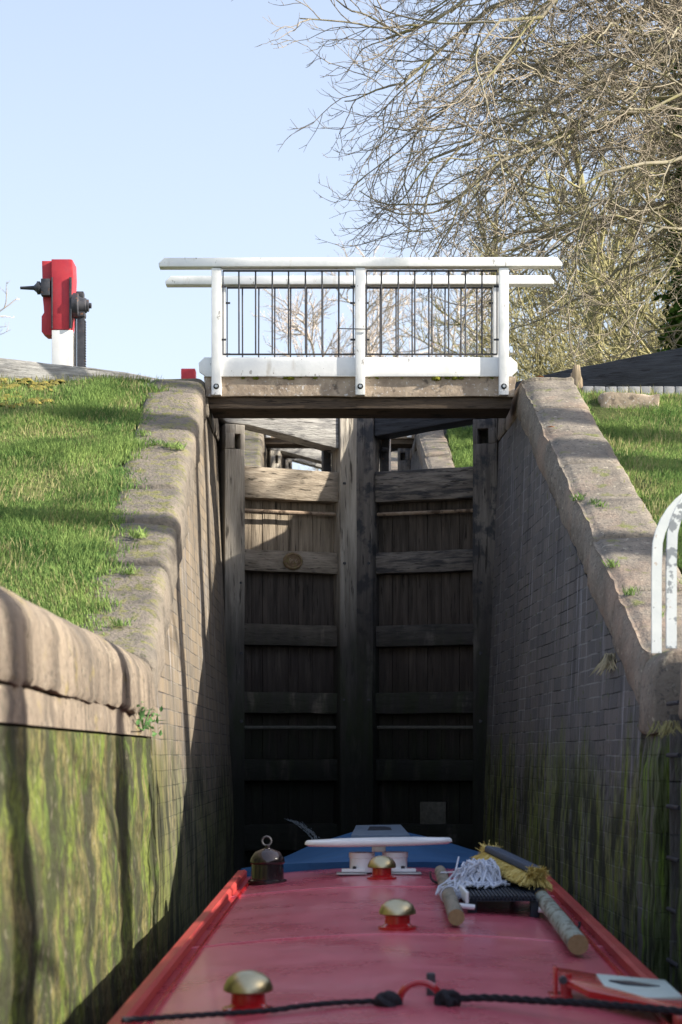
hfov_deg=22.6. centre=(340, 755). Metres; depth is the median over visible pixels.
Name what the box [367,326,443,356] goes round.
bare tree
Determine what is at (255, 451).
lock wall
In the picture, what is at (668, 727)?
straw tuft
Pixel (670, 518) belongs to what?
wall ladder
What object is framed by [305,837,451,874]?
cleat
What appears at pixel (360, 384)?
footbridge
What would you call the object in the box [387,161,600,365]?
bare tree
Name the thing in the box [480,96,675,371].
bare tree
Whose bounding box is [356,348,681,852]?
lock gate
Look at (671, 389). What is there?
edging wall
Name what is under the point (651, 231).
bare tree
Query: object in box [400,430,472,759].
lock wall
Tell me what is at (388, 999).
rope
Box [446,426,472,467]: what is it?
grass
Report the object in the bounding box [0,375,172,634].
grass
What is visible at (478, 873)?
mop
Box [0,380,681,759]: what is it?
ground
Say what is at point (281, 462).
lock wall
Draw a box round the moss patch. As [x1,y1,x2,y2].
[0,378,64,407]
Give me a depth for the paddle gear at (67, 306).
15.45 m
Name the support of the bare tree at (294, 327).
on the ground at (600, 412)
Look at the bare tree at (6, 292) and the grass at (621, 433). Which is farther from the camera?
the bare tree at (6, 292)
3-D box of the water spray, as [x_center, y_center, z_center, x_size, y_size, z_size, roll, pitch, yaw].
[-0.307,0.716,14.751,0.075,0.329,0.604,0,0,-32]
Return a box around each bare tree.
[0,282,19,334]
[251,274,354,470]
[256,0,681,376]
[306,236,426,470]
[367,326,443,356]
[382,230,544,356]
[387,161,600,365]
[464,33,681,380]
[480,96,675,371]
[499,0,681,377]
[516,3,676,361]
[519,160,680,366]
[527,67,680,360]
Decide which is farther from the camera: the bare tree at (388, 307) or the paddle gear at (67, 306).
the bare tree at (388, 307)
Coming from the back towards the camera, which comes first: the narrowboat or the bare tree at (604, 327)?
the bare tree at (604, 327)
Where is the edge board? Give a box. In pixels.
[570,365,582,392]
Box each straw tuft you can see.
[590,653,616,675]
[646,720,681,738]
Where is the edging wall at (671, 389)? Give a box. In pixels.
[582,386,681,395]
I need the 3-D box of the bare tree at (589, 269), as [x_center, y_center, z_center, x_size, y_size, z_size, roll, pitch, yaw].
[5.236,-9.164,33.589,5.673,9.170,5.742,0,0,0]
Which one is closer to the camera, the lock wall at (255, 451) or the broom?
the broom
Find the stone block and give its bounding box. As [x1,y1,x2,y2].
[598,392,659,408]
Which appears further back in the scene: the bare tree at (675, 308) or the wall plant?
the bare tree at (675, 308)
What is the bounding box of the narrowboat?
[108,825,681,1023]
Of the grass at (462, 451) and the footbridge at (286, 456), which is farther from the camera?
the footbridge at (286, 456)
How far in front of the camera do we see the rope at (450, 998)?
4.99 m
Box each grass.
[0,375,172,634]
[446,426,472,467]
[578,387,681,591]
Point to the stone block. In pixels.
(611, 399)
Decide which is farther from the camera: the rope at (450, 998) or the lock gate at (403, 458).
the lock gate at (403, 458)
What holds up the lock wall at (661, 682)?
on the ground at (600, 412)
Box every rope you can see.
[121,990,402,1022]
[434,989,681,1015]
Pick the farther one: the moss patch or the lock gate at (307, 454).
the lock gate at (307, 454)
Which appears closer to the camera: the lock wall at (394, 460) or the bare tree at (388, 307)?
the lock wall at (394, 460)
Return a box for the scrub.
[385,204,674,381]
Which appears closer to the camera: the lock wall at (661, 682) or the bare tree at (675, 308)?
the lock wall at (661, 682)
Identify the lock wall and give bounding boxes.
[0,586,158,1023]
[79,378,233,964]
[245,430,266,466]
[280,453,283,468]
[391,451,397,470]
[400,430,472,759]
[483,377,681,959]
[635,648,681,992]
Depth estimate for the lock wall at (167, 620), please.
11.19 m
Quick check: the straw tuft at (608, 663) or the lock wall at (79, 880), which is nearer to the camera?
the lock wall at (79, 880)
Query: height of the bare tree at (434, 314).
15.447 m
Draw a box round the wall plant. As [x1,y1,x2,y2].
[136,701,163,736]
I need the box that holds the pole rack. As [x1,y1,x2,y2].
[429,872,580,928]
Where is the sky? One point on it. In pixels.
(135, 135)
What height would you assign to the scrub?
6.605 m
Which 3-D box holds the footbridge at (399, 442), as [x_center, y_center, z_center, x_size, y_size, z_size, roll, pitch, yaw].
[-0.035,-5.723,28.315,3.242,1.196,0.630,0,0,0]
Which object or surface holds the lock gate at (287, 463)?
attached to the lock wall at (281, 462)
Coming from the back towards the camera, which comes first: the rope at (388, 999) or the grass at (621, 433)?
the grass at (621, 433)
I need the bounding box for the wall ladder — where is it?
[651,494,681,991]
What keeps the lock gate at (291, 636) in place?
in the water
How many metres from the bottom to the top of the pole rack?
0.147 m
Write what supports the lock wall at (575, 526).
on the ground at (600, 412)
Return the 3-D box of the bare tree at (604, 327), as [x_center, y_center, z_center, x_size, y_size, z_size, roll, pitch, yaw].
[7.253,-10.248,36.401,6.604,10.546,6.524,0,0,33]
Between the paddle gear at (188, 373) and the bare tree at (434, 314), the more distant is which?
the bare tree at (434, 314)
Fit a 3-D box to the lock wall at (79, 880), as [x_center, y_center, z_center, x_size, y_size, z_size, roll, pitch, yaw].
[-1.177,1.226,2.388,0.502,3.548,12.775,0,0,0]
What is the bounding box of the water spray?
[286,818,319,839]
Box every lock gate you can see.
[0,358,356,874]
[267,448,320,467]
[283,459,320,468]
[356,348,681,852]
[391,425,472,470]
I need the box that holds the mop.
[434,856,509,925]
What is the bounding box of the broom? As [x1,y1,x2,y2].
[470,839,588,954]
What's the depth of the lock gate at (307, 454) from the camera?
29.49 m
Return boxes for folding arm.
[547,965,681,1014]
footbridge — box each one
[159,257,561,417]
[264,434,414,447]
[282,454,298,458]
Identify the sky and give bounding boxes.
[0,0,678,470]
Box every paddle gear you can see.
[20,259,91,366]
[181,369,195,378]
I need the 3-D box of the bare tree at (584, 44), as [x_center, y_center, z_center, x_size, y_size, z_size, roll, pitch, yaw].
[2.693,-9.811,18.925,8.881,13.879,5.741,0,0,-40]

